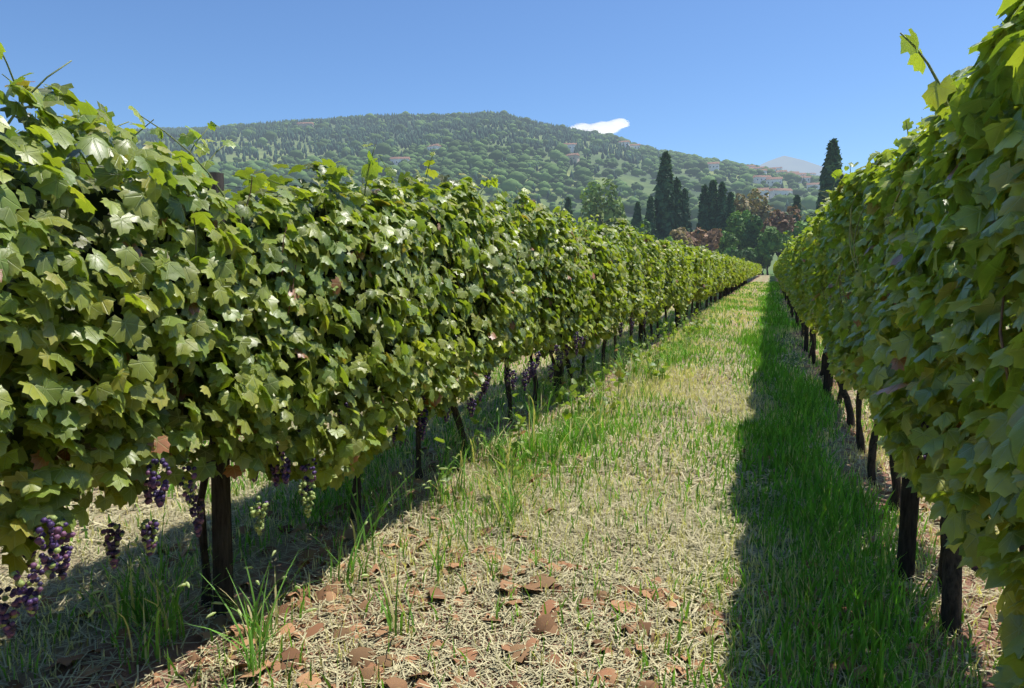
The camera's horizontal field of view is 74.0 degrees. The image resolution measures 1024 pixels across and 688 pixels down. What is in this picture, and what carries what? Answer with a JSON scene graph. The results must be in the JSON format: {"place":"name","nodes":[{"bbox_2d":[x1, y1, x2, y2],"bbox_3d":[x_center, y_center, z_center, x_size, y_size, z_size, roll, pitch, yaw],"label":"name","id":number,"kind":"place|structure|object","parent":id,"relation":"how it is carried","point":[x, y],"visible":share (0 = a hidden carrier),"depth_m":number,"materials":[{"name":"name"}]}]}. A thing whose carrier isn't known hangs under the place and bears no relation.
{"place":"outdoors","nodes":[
{"label":"outdoors","id":0,"kind":"place"},
{"bbox_2d":[22,119,810,269],"bbox_3d":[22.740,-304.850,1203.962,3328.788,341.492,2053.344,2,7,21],"label":"hill","id":1,"kind":"structure","parent":0,"point":[628,178],"depth_m":767.22,"materials":[{"name":"green plant"}]},
{"bbox_2d":[17,110,819,230],"bbox_3d":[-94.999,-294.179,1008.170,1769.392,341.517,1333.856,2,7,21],"label":"hill trees","id":2,"kind":"object","parent":1,"relation":"on","point":[456,156],"visible":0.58,"depth_m":779.92,"materials":[{"name":"green plant"}]},
{"bbox_2d":[255,138,843,274],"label":"tree belt","id":3,"kind":"object","parent":1,"relation":"on","point":[728,221],"depth_m":156.29,"materials":[{"name":"green plant"}]},
{"bbox_2d":[296,122,819,199],"bbox_3d":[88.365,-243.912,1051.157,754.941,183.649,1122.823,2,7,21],"label":"village houses","id":4,"kind":"structure","parent":1,"relation":"on","point":[770,180],"depth_m":787.62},
{"bbox_2d":[0,0,1006,173],"label":"sky","id":5,"kind":"structure","parent":0,"point":[756,82],"materials":[{"name":"blue"}]},
{"bbox_2d":[0,270,1018,687],"bbox_3d":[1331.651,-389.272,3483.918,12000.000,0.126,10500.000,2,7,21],"label":"ground","id":6,"kind":"structure","parent":0,"point":[188,648],"depth_m":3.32,"materials":[{"name":"green plant"}]},
{"bbox_2d":[1,168,746,607],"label":"vine trunks","id":7,"kind":"object","parent":6,"relation":"on","point":[94,199],"depth_m":3.55,"materials":[{"name":"brown wood"}]},
{"bbox_2d":[0,42,587,574],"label":"vine leaves","id":8,"kind":"object","parent":7,"relation":"attached to","point":[130,436],"visible":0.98,"depth_m":2.58,"materials":[{"name":"green plant"}]},
{"bbox_2d":[0,54,729,383],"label":"vine shoots","id":9,"kind":"object","parent":7,"relation":"attached to","point":[66,214],"visible":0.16,"depth_m":2.76,"materials":[{"name":"green plant"}]},
{"bbox_2d":[522,214,733,360],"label":"vine leaves","id":10,"kind":"object","parent":7,"relation":"attached to","point":[682,274],"visible":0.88,"depth_m":9.90,"materials":[{"name":"green plant"}]},
{"bbox_2d":[0,311,978,638],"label":"grape bunches","id":11,"kind":"object","parent":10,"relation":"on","point":[58,555],"visible":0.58,"depth_m":2.34,"materials":[{"name":"purple food"}]},
{"bbox_2d":[724,255,761,287],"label":"vine leaves","id":12,"kind":"object","parent":7,"relation":"attached to","point":[740,270],"visible":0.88,"depth_m":42.28,"materials":[{"name":"green plant"}]},
{"bbox_2d":[57,300,726,687],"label":"grass tufts","id":13,"kind":"object","parent":6,"relation":"on","point":[141,604],"visible":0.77,"depth_m":3.23,"materials":[{"name":"green plant"}]},
{"bbox_2d":[203,172,742,617],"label":"trellis posts","id":14,"kind":"object","parent":6,"relation":"on","point":[222,548],"visible":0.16,"depth_m":2.87,"materials":[{"name":"brown wood"}]},
{"bbox_2d":[69,161,294,195],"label":"vine wires","id":15,"kind":"object","parent":14,"relation":"attached to","point":[148,173],"depth_m":2.79,"materials":[{"name":"grey metal"}]},
{"bbox_2d":[2,355,1001,687],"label":"fallen leaves","id":16,"kind":"object","parent":6,"relation":"on","point":[326,593],"visible":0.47,"depth_m":2.87,"materials":[{"name":"brown plant"}]},
{"bbox_2d":[0,324,1004,687],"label":"dry straw","id":17,"kind":"object","parent":6,"relation":"on","point":[494,646],"visible":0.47,"depth_m":3.23,"materials":[{"name":"beige plant"}]},
{"bbox_2d":[434,307,717,511],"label":"weeds","id":18,"kind":"object","parent":6,"relation":"on","point":[566,416],"depth_m":7.00,"materials":[{"name":"green plant"}]},
{"bbox_2d":[779,284,920,581],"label":"trellis posts","id":19,"kind":"object","parent":6,"relation":"on","point":[908,519],"visible":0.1,"depth_m":3.19,"materials":[{"name":"brown wood"}]},
{"bbox_2d":[781,290,1023,636],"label":"vine trunks","id":20,"kind":"object","parent":6,"relation":"on","point":[949,574],"visible":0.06,"depth_m":4.17,"materials":[{"name":"brown wood"}]},
{"bbox_2d":[773,252,782,283],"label":"grapevine row","id":21,"kind":"object","parent":20,"relation":"on","point":[776,268],"visible":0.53,"depth_m":38.15,"materials":[{"name":"green plant"}]},
{"bbox_2d":[779,202,826,341],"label":"vine leaves","id":22,"kind":"object","parent":20,"relation":"attached to","point":[795,275],"visible":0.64,"depth_m":9.25,"materials":[{"name":"green plant"}]},
{"bbox_2d":[778,32,1008,404],"bbox_3d":[7.659,-2.146,17.809,1.244,1.395,40.991,2,7,21],"label":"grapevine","id":23,"kind":"object","parent":20,"relation":"attached to","point":[1003,297],"visible":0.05,"depth_m":3.13,"materials":[{"name":"green plant"}]},
{"bbox_2d":[807,0,1023,687],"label":"grapevine row","id":24,"kind":"object","parent":20,"relation":"attached to","point":[938,268],"visible":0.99,"depth_m":1.68,"materials":[{"name":"green plant"}]},
{"bbox_2d":[759,156,844,175],"bbox_3d":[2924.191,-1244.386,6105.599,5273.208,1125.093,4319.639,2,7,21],"label":"mountain","id":25,"kind":"structure","parent":0,"point":[787,163],"depth_m":6627.64,"materials":[{"name":"white"}]},
{"bbox_3d":[4.498,-2.115,26.434,0.546,1.393,66.752,2,7,21],"label":"vine row","id":26,"kind":"object","parent":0,"visible":0},
{"bbox_2d":[84,166,120,190],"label":"vine leaves","id":27,"kind":"object","parent":26,"relation":"attached to","point":[87,176],"depth_m":5.36,"materials":[{"name":"green plant"}]}
]}

